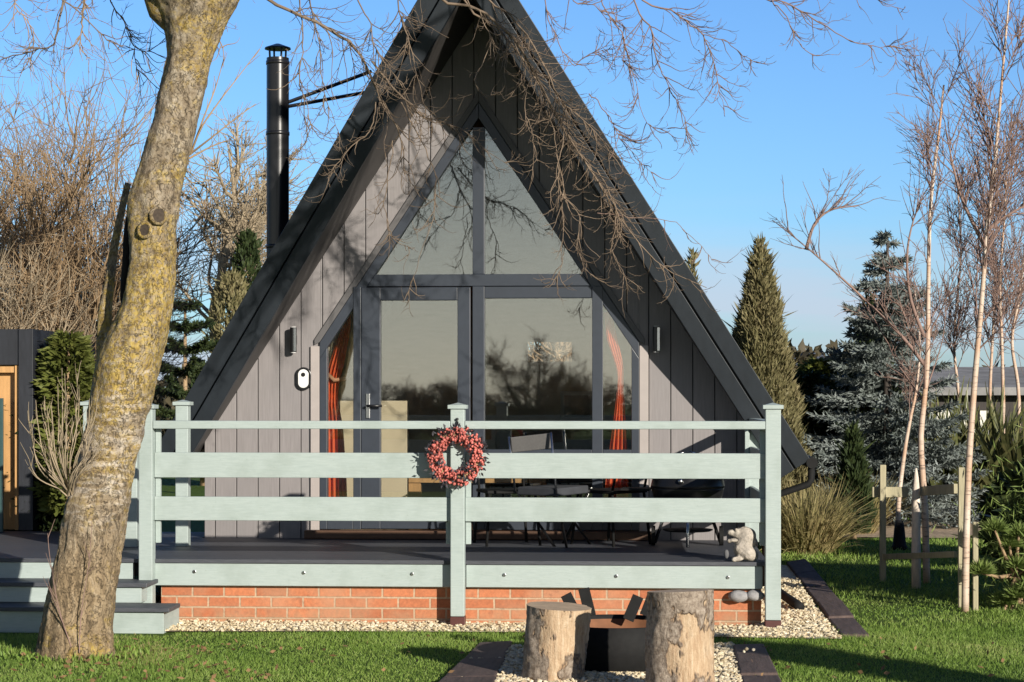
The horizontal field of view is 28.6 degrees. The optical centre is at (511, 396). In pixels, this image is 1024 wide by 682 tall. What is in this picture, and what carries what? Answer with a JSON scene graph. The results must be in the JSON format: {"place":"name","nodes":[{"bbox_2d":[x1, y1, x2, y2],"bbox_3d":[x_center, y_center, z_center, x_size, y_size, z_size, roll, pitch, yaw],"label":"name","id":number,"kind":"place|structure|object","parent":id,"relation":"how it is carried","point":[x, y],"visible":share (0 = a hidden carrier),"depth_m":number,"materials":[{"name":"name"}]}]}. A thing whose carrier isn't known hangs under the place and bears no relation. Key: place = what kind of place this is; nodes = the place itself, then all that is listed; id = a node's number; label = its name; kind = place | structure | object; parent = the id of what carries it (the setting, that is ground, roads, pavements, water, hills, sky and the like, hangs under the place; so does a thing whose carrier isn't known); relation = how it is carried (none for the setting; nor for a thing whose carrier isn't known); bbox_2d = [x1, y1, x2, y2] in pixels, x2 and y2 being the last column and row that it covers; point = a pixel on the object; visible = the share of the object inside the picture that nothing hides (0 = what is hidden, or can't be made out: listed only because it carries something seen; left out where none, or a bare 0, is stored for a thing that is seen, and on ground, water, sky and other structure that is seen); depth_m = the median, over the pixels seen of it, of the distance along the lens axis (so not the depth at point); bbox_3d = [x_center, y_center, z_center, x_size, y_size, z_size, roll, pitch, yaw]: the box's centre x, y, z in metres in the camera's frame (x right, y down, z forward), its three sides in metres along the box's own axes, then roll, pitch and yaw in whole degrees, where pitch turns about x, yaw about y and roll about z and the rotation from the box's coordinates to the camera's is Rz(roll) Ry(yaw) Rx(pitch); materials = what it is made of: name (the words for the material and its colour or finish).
{"place":"outdoors","nodes":[
{"label":"outdoors","id":0,"kind":"place"},
{"bbox_2d":[0,418,1023,681],"bbox_3d":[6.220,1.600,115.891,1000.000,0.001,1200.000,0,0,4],"label":"lawn ground","id":1,"kind":"structure","parent":0,"point":[168,486],"depth_m":13.11,"materials":[{"name":"plant"}]},
{"bbox_2d":[4,342,88,530],"bbox_3d":[-4.013,0.545,17.590,1.084,2.111,1.073,0,0,4],"label":"evergreen bush","id":2,"kind":"object","parent":1,"relation":"on","point":[50,519],"visible":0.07,"depth_m":17.29,"materials":[{"name":"green plant"}]},
{"bbox_2d":[27,329,95,516],"bbox_3d":[-3.796,0.505,17.204,0.686,2.191,0.689,0,0,4],"label":"conifer","id":3,"kind":"object","parent":1,"relation":"on","point":[51,361],"visible":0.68,"depth_m":17.07,"materials":[{"name":"green plant"}]},
{"bbox_2d":[0,641,152,663],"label":"ground ivy","id":4,"kind":"object","parent":1,"relation":"on","point":[28,652],"visible":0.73,"depth_m":12.22,"materials":[{"name":"green plant"}]},
{"bbox_2d":[0,578,179,633],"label":"veranda steps","id":5,"kind":"structure","parent":1,"relation":"on","point":[22,601],"depth_m":13.62,"materials":[{"name":"grey wood"}]},
{"bbox_2d":[0,157,198,420],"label":"bare shrub","id":6,"kind":"object","parent":1,"relation":"on","point":[8,273],"visible":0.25,"depth_m":18.25,"materials":[{"name":"brown plant"}]},
{"bbox_2d":[0,131,215,364],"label":"bare shrub","id":7,"kind":"object","parent":1,"relation":"on","point":[94,229],"visible":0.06,"depth_m":20.97,"materials":[{"name":"brown plant"}]},
{"bbox_2d":[0,54,227,402],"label":"bare shrub","id":8,"kind":"object","parent":1,"relation":"on","point":[26,242],"visible":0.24,"depth_m":18.79,"materials":[{"name":"brown plant"}]},
{"bbox_2d":[0,0,256,435],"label":"bare shrub","id":9,"kind":"object","parent":1,"relation":"on","point":[204,227],"visible":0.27,"depth_m":20.61,"materials":[{"name":"brown plant"}]},
{"bbox_2d":[0,46,259,420],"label":"bare shrub","id":10,"kind":"object","parent":1,"relation":"on","point":[87,233],"visible":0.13,"depth_m":20.23,"materials":[{"name":"brown plant"}]},
{"bbox_2d":[80,634,227,669],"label":"dry grass","id":11,"kind":"structure","parent":1,"relation":"on","point":[141,656],"depth_m":12.35,"materials":[{"name":"plant"}]},
{"bbox_2d":[153,298,220,419],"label":"young pine","id":12,"kind":"object","parent":1,"relation":"on","point":[192,369],"visible":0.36,"depth_m":32.81,"materials":[{"name":"green plant"}]},
{"bbox_2d":[168,359,205,485],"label":"conifer","id":13,"kind":"object","parent":1,"relation":"on","point":[193,380],"depth_m":35.93,"materials":[{"name":"green plant"}]},
{"bbox_2d":[201,267,248,361],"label":"conifer","id":14,"kind":"object","parent":1,"relation":"on","point":[233,295],"visible":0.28,"depth_m":38.29,"materials":[{"name":"green plant"}]},
{"bbox_2d":[174,102,292,339],"bbox_3d":[-5.540,-2.183,40.002,3.691,7.574,3.041,0,0,4],"label":"bare tree","id":15,"kind":"object","parent":1,"relation":"on","point":[230,246],"visible":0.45,"depth_m":39.96,"materials":[{"name":"brown plant"}]},
{"bbox_2d":[225,227,264,310],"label":"evergreen tree","id":16,"kind":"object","parent":1,"relation":"on","point":[248,241],"depth_m":38.87,"materials":[{"name":"green plant"}]},
{"bbox_2d":[186,132,322,261],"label":"bare tree","id":17,"kind":"object","parent":1,"relation":"on","point":[261,196],"visible":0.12,"depth_m":43.73,"materials":[{"name":"brown plant"}]},
{"bbox_2d":[0,400,783,627],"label":"veranda","id":18,"kind":"object","parent":1,"relation":"on","point":[457,575],"visible":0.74,"depth_m":14.03,"materials":[{"name":"wood"}]},
{"bbox_2d":[0,329,96,531],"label":"garden shelter","id":19,"kind":"object","parent":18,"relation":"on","point":[19,351],"visible":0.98,"depth_m":17.13,"materials":[{"name":"grey wood"}]},
{"bbox_2d":[423,423,489,489],"bbox_3d":[-0.377,0.409,13.828,0.470,0.478,0.118,0,0,4],"label":"wreath","id":20,"kind":"object","parent":18,"relation":"hanging from","point":[438,464],"visible":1,"depth_m":13.82,"materials":[{"name":"plant"}]},
{"bbox_2d":[473,478,541,546],"bbox_3d":[-0.042,0.809,15.547,0.441,0.671,0.484,0,0,-13],"label":"metal chair","id":21,"kind":"object","parent":18,"relation":"on","point":[489,491],"visible":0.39,"depth_m":15.49,"materials":[{"name":"black metal"}]},
{"bbox_2d":[508,432,591,547],"bbox_3d":[0.389,0.708,15.226,0.477,0.887,0.781,0,0,36],"label":"folding chair","id":22,"kind":"object","parent":18,"relation":"on","point":[531,443],"visible":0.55,"depth_m":15.00,"materials":[{"name":"grey fabric"}]},
{"bbox_2d":[570,479,650,546],"bbox_3d":[0.774,0.809,15.525,0.442,0.671,0.485,0,0,-45],"label":"metal chair","id":23,"kind":"object","parent":18,"relation":"on","point":[611,492],"visible":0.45,"depth_m":15.49,"materials":[{"name":"black metal"}]},
{"bbox_2d":[620,451,724,547],"bbox_3d":[1.221,0.779,15.243,0.794,0.728,0.585,0,0,4],"label":"kettle barbecue","id":24,"kind":"object","parent":18,"relation":"on","point":[686,488],"visible":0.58,"depth_m":15.05,"materials":[{"name":"black metal"}]},
{"bbox_2d":[728,590,747,602],"bbox_3d":[1.572,1.385,13.896,0.152,0.089,0.139,0,0,4],"label":"grey stone","id":25,"kind":"object","parent":18,"relation":"on","point":[739,596],"visible":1,"depth_m":13.85,"materials":[{"name":"grey stone"}]},
{"bbox_2d":[724,526,757,561],"bbox_3d":[1.589,1.022,13.919,0.239,0.240,0.160,0,0,4],"label":"stone animal","id":26,"kind":"object","parent":18,"relation":"on","point":[744,539],"visible":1,"depth_m":13.88},
{"bbox_2d":[747,589,764,600],"bbox_3d":[1.676,1.374,13.892,0.128,0.082,0.137,0,0,-24],"label":"grey stone","id":27,"kind":"object","parent":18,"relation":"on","point":[755,595],"visible":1,"depth_m":13.84,"materials":[{"name":"grey stone"}]},
{"bbox_2d":[0,0,931,661],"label":"bare tree","id":28,"kind":"object","parent":1,"relation":"on","point":[96,486],"visible":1,"depth_m":12.25,"materials":[{"name":"brown plant"}]},
{"bbox_2d":[439,676,495,681],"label":"wooden sleeper","id":29,"kind":"object","parent":1,"relation":"on","point":[472,679],"visible":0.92,"depth_m":11.12,"materials":[{"name":"wood"}]},
{"bbox_2d":[444,658,504,676],"bbox_3d":[-0.211,1.600,11.671,0.296,0.060,0.848,0,0,4],"label":"wooden sleeper","id":30,"kind":"object","parent":1,"relation":"on","point":[473,667],"visible":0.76,"depth_m":11.63,"materials":[{"name":"wood"}]},
{"bbox_2d":[464,641,511,658],"bbox_3d":[-0.144,1.603,12.508,0.248,0.054,0.919,0,0,4],"label":"wooden sleeper","id":31,"kind":"object","parent":1,"relation":"on","point":[496,649],"visible":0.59,"depth_m":12.45,"materials":[{"name":"black wood"}]},
{"bbox_2d":[162,0,817,585],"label":"frame cabin","id":32,"kind":"object","parent":1,"relation":"on","point":[324,326],"visible":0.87,"depth_m":16.11,"materials":[{"name":"black wood"}]},
{"bbox_2d":[361,287,470,528],"bbox_3d":[-0.773,0.093,16.099,0.880,1.940,0.130,0,0,4],"label":"door","id":33,"kind":"structure","parent":32,"relation":"in","point":[371,297],"depth_m":16.12,"materials":[{"name":"grey metal"}]},
{"bbox_2d":[409,478,548,497],"bbox_3d":[-0.295,0.904,17.546,1.211,0.411,0.520,0,0,4],"label":"coffee table","id":34,"kind":"object","parent":32,"relation":"on","point":[414,487],"visible":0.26,"depth_m":17.28,"materials":[{"name":"orange wood"}]},
{"bbox_2d":[320,102,638,529],"bbox_3d":[-0.266,-0.645,16.111,2.566,3.425,0.100,0,0,4],"label":"window frame","id":35,"kind":"structure","parent":32,"relation":"in","point":[488,286],"depth_m":16.06,"materials":[{"name":"grey metal"}]},
{"bbox_2d":[155,565,841,638],"bbox_3d":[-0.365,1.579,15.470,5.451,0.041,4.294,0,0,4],"label":"gravel","id":36,"kind":"structure","parent":1,"relation":"on","point":[810,625],"depth_m":13.83,"materials":[{"name":"beige gravel"}]},
{"bbox_2d":[781,589,804,609],"bbox_3d":[2.084,1.533,15.371,0.082,0.132,1.008,0,0,-6],"label":"drain pipe","id":37,"kind":"object","parent":36,"relation":"on","point":[791,601],"visible":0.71,"depth_m":15.01,"materials":[{"name":"black metal"}]},
{"bbox_2d":[9,634,1004,681],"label":"fallen leaves","id":38,"kind":"object","parent":1,"relation":"on","point":[68,661],"visible":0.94,"depth_m":11.75,"materials":[{"name":"brown plant"}]},
{"bbox_2d":[153,338,1012,436],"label":"hedge","id":39,"kind":"object","parent":1,"relation":"on","point":[802,352],"visible":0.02,"depth_m":63.39,"materials":[{"name":"green plant"}]},
{"bbox_2d":[497,645,732,681],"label":"gravel patch","id":40,"kind":"object","parent":1,"relation":"on","point":[645,673],"depth_m":11.44,"materials":[{"name":"beige gravel"}]},
{"bbox_2d":[521,601,591,681],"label":"log","id":41,"kind":"object","parent":40,"relation":"on","point":[556,638],"visible":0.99,"depth_m":11.15,"materials":[{"name":"brown wood"}]},
{"bbox_2d":[561,587,646,671],"bbox_3d":[0.614,1.369,11.834,0.740,0.442,0.740,0,0,4],"label":"fire pit","id":42,"kind":"object","parent":40,"relation":"on","point":[616,642],"visible":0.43,"depth_m":11.49,"materials":[{"name":"black metal"}]},
{"bbox_2d":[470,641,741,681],"bbox_3d":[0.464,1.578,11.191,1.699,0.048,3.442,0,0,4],"label":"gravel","id":43,"kind":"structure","parent":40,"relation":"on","point":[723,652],"depth_m":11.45,"materials":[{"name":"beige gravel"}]},
{"bbox_2d":[644,589,714,681],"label":"log","id":44,"kind":"object","parent":40,"relation":"on","point":[679,638],"visible":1,"depth_m":10.45,"materials":[{"name":"beige wood"}]},
{"bbox_2d":[733,644,777,675],"bbox_3d":[1.447,1.598,12.061,0.224,0.063,1.368,0,0,4],"label":"wooden sleeper","id":45,"kind":"object","parent":40,"relation":"on","point":[758,661],"visible":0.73,"depth_m":11.91,"materials":[{"name":"brown wood"}]},
{"bbox_2d":[684,247,702,285],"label":"cypress","id":46,"kind":"object","parent":1,"relation":"on","point":[692,257],"visible":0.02,"depth_m":30.98,"materials":[{"name":"green plant"}]},
{"bbox_2d":[741,675,781,681],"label":"wooden sleeper","id":47,"kind":"object","parent":1,"relation":"on","point":[760,678],"visible":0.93,"depth_m":11.23,"materials":[{"name":"grey wood"}]},
{"bbox_2d":[723,232,815,505],"bbox_3d":[3.113,-0.238,24.990,1.431,3.676,1.417,0,0,27],"label":"cypress","id":48,"kind":"object","parent":1,"relation":"on","point":[760,336],"visible":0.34,"depth_m":24.78,"materials":[{"name":"green plant"}]},
{"bbox_2d":[787,559,814,575],"bbox_3d":[2.672,1.596,18.573,0.222,0.068,1.611,0,0,4],"label":"wooden sleeper","id":49,"kind":"object","parent":1,"relation":"on","point":[799,566],"visible":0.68,"depth_m":18.44,"materials":[{"name":"black wood"}]},
{"bbox_2d":[796,571,827,589],"bbox_3d":[2.577,1.598,17.274,0.217,0.065,1.527,0,0,4],"label":"wooden sleeper","id":50,"kind":"object","parent":1,"relation":"on","point":[811,579],"visible":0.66,"depth_m":17.16,"materials":[{"name":"black wood"}]},
{"bbox_2d":[792,368,842,503],"bbox_3d":[3.855,0.657,25.999,1.047,2.058,1.019,0,0,4],"label":"evergreen bush","id":51,"kind":"object","parent":1,"relation":"on","point":[811,380],"visible":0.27,"depth_m":25.79,"materials":[{"name":"green plant"}]},
{"bbox_2d":[794,355,843,450],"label":"conifer","id":52,"kind":"object","parent":1,"relation":"on","point":[816,364],"visible":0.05,"depth_m":26.79,"materials":[{"name":"green plant"}]},
{"bbox_2d":[806,586,838,603],"bbox_3d":[2.482,1.601,16.032,0.208,0.058,1.332,0,0,4],"label":"wooden sleeper","id":53,"kind":"object","parent":1,"relation":"on","point":[820,593],"visible":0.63,"depth_m":16.01,"materials":[{"name":"brown wood"}]},
{"bbox_2d":[759,470,893,554],"bbox_3d":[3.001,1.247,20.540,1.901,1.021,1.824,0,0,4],"label":"ornamental grass","id":54,"kind":"object","parent":1,"relation":"on","point":[804,530],"depth_m":20.23,"materials":[{"name":"plant"}]},
{"bbox_2d":[817,600,853,619],"bbox_3d":[2.396,1.597,14.880,0.212,0.067,1.201,0,0,4],"label":"wooden sleeper","id":55,"kind":"object","parent":1,"relation":"on","point":[829,609],"visible":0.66,"depth_m":14.73,"materials":[{"name":"wood"}]},
{"bbox_2d":[829,618,868,637],"bbox_3d":[2.315,1.603,13.814,0.197,0.054,1.020,0,0,4],"label":"wooden sleeper","id":56,"kind":"object","parent":1,"relation":"on","point":[852,626],"visible":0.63,"depth_m":13.70,"materials":[{"name":"brown wood"}]},
{"bbox_2d":[824,415,878,538],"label":"conifer","id":57,"kind":"object","parent":1,"relation":"on","point":[852,459],"visible":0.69,"depth_m":22.40,"materials":[{"name":"green plant"}]},
{"bbox_2d":[831,293,915,479],"bbox_3d":[4.740,0.072,26.484,1.369,3.057,1.400,0,0,28],"label":"conifer","id":58,"kind":"object","parent":1,"relation":"on","point":[865,409],"visible":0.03,"depth_m":26.34,"materials":[{"name":"green plant"}]},
{"bbox_2d":[762,13,988,582],"bbox_3d":[3.102,-0.815,17.312,1.961,4.831,1.190,0,0,4],"label":"birch","id":59,"kind":"object","parent":1,"relation":"on","point":[924,499],"visible":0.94,"depth_m":17.19,"materials":[{"name":"brown plant"}]},
{"bbox_2d":[879,465,885,581],"bbox_3d":[3.204,1.120,17.342,0.052,1.060,0.052,0,0,4],"label":"wooden stake","id":60,"kind":"object","parent":1,"relation":"on","point":[882,517],"visible":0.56,"depth_m":17.32,"materials":[{"name":"beige wood"}]},
{"bbox_2d":[872,487,907,496],"bbox_3d":[3.277,0.829,17.400,0.311,0.089,0.030,0,0,0],"label":"cross rail","id":61,"kind":"object","parent":60,"relation":"attached to","point":[896,491],"visible":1,"depth_m":17.39,"materials":[{"name":"beige wood"}]},
{"bbox_2d":[802,229,991,528],"bbox_3d":[4.802,-0.225,25.012,2.878,3.755,3.008,0,0,-39],"label":"blue spruce","id":62,"kind":"object","parent":1,"relation":"on","point":[867,361],"visible":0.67,"depth_m":24.77,"materials":[{"name":"green plant"}]},
{"bbox_2d":[891,520,908,549],"bbox_3d":[4.054,1.450,21.000,0.200,0.300,0.200,0,0,4],"label":"tree sleeve","id":63,"kind":"object","parent":1,"relation":"on","point":[899,539],"visible":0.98,"depth_m":20.95,"materials":[{"name":"black plastic"}]},
{"bbox_2d":[878,251,937,410],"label":"birch","id":64,"kind":"object","parent":1,"relation":"on","point":[898,279],"visible":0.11,"depth_m":28.06,"materials":[{"name":"brown plant"}]},
{"bbox_2d":[911,468,920,588],"bbox_3d":[3.367,1.124,16.725,0.078,1.053,0.076,0,0,4],"label":"peeled post","id":65,"kind":"object","parent":1,"relation":"on","point":[916,563],"visible":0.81,"depth_m":16.70,"materials":[{"name":"beige wood"}]},
{"bbox_2d":[883,551,957,559],"bbox_3d":[3.326,1.309,16.500,0.030,0.212,1.821,0,0,-8],"label":"cross rail","id":66,"kind":"object","parent":65,"relation":"attached to","point":[946,554],"visible":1,"depth_m":16.34,"materials":[{"name":"beige wood"}]},
{"bbox_2d":[919,484,957,495],"bbox_3d":[3.434,0.755,16.200,0.030,0.161,1.404,0,0,1],"label":"cross rail","id":67,"kind":"object","parent":65,"relation":"attached to","point":[940,489],"visible":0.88,"depth_m":16.09,"materials":[{"name":"beige wood"}]},
{"bbox_2d":[887,281,949,520],"bbox_3d":[4.333,0.173,21.461,0.676,2.856,0.538,0,0,4],"label":"birch","id":68,"kind":"object","parent":1,"relation":"on","point":[900,484],"visible":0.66,"depth_m":21.48,"materials":[{"name":"brown plant"}]},
{"bbox_2d":[854,402,992,517],"bbox_3d":[5.242,0.832,26.553,2.502,1.575,2.900,0,0,4],"label":"flax plant","id":69,"kind":"object","parent":1,"relation":"on","point":[940,438],"visible":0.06,"depth_m":26.03,"materials":[{"name":"green plant"}]},
{"bbox_2d":[896,0,1023,611],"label":"birch","id":70,"kind":"object","parent":1,"relation":"on","point":[989,211],"visible":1,"depth_m":14.89,"materials":[{"name":"brown plant"}]},
{"bbox_2d":[897,367,1023,440],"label":"garden shed","id":71,"kind":"structure","parent":1,"relation":"on","point":[965,373],"depth_m":30.93,"materials":[{"name":"grey wood"}]},
{"bbox_2d":[930,407,950,429],"bbox_3d":[6.598,0.422,30.924,0.369,0.522,0.049,0,0,4],"label":"window","id":72,"kind":"structure","parent":71,"relation":"in","point":[930,407],"depth_m":30.91,"materials":[{"name":"white glass"}]},
{"bbox_2d":[978,407,997,438],"bbox_3d":[7.314,0.422,30.878,0.304,0.522,0.049,0,0,4],"label":"window","id":73,"kind":"structure","parent":71,"relation":"in","point":[982,409],"depth_m":30.87,"materials":[{"name":"white glass"}]},
{"bbox_2d":[898,378,1023,519],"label":"flax plant","id":74,"kind":"object","parent":1,"relation":"on","point":[957,440],"visible":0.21,"depth_m":25.60,"materials":[{"name":"green plant"}]},
{"bbox_2d":[925,144,996,413],"bbox_3d":[6.350,-0.994,28.524,1.197,5.215,1.545,0,0,-37],"label":"birch","id":75,"kind":"object","parent":1,"relation":"on","point":[955,330],"visible":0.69,"depth_m":28.45,"materials":[{"name":"brown plant"}]},
{"bbox_2d":[958,467,964,607],"bbox_3d":[3.410,1.094,15.236,0.045,1.112,0.045,0,0,4],"label":"wooden stake","id":76,"kind":"object","parent":1,"relation":"on","point":[961,477],"visible":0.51,"depth_m":15.21,"materials":[{"name":"beige wood"}]},
{"bbox_2d":[936,406,993,441],"bbox_3d":[5.644,0.823,26.950,2.684,1.592,2.445,0,0,-27],"label":"flax plant","id":77,"kind":"object","parent":1,"relation":"on","point":[982,428],"visible":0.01,"depth_m":26.84,"materials":[{"name":"green plant"}]},
{"bbox_2d":[913,379,1023,487],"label":"flax plant","id":78,"kind":"object","parent":1,"relation":"on","point":[991,426],"visible":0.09,"depth_m":26.22,"materials":[{"name":"green plant"}]},
{"bbox_2d":[972,522,977,610],"bbox_3d":[3.461,1.294,14.993,0.038,0.713,0.038,0,0,4],"label":"wooden stake","id":79,"kind":"object","parent":1,"relation":"on","point":[974,559],"visible":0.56,"depth_m":14.97,"materials":[{"name":"beige wood"}]},
{"bbox_2d":[930,425,1023,611],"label":"dwarf pine","id":80,"kind":"object","parent":1,"relation":"on","point":[1013,594],"visible":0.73,"depth_m":15.02,"materials":[{"name":"green plant"}]},
{"bbox_2d":[941,396,1023,485],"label":"flax plant","id":81,"kind":"object","parent":1,"relation":"on","point":[1015,455],"visible":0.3,"depth_m":25.20,"materials":[{"name":"green plant"}]},
{"bbox_2d":[944,100,1023,425],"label":"birch","id":82,"kind":"object","parent":1,"relation":"on","point":[1016,314],"visible":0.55,"depth_m":27.48,"materials":[{"name":"brown plant"}]},
{"bbox_2d":[949,98,1023,433],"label":"birch","id":83,"kind":"object","parent":1,"relation":"on","point":[999,308],"visible":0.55,"depth_m":26.96,"materials":[{"name":"brown plant"}]},
{"bbox_2d":[951,191,1023,430],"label":"birch","id":84,"kind":"object","parent":1,"relation":"on","point":[994,329],"visible":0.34,"depth_m":27.98,"materials":[{"name":"brown plant"}]},
{"bbox_2d":[974,469,1018,544],"bbox_3d":[5.082,1.188,20.005,0.945,1.009,0.944,0,0,4],"label":"evergreen bush","id":85,"kind":"object","parent":1,"relation":"on","point":[994,485],"visible":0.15,"depth_m":19.93,"materials":[{"name":"green plant"}]},
{"bbox_2d":[970,457,1023,581],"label":"evergreen bush","id":86,"kind":"object","parent":1,"relation":"on","point":[1011,481],"visible":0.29,"depth_m":15.67,"materials":[{"name":"green plant"}]},
{"bbox_2d":[0,0,1023,379],"label":"sky","id":87,"kind":"structure","parent":0,"point":[803,121],"materials":[{"name":"blue"}]},
{"bbox_2d":[528,342,571,361],"bbox_3d":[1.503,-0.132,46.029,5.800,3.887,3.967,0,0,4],"label":"picture","id":88,"kind":"object","parent":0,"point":[554,351],"visible":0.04,"depth_m":44.91},
{"bbox_2d":[491,431,611,497],"bbox_3d":[0.423,0.730,20.090,1.213,0.760,0.850,0,0,4],"label":"sofa","id":89,"kind":"object","parent":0,"point":[572,439],"visible":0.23,"depth_m":20.25,"materials":[{"name":"black fabric"}]},
{"bbox_2d":[783,466,910,533],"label":"ornamental grass","id":90,"kind":"object","parent":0,"point":[876,523],"depth_m":23.36,"materials":[{"name":"plant"}]},
{"bbox_2d":[875,471,911,517],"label":"ornamental grass","id":91,"kind":"object","parent":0,"point":[901,505],"depth_m":25.85,"materials":[{"name":"plant"}]},
{"bbox_2d":[841,520,980,537],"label":"bark path","id":92,"kind":"structure","parent":0,"point":[938,531],"depth_m":23.60,"materials":[{"name":"brown wood"}]}
]}

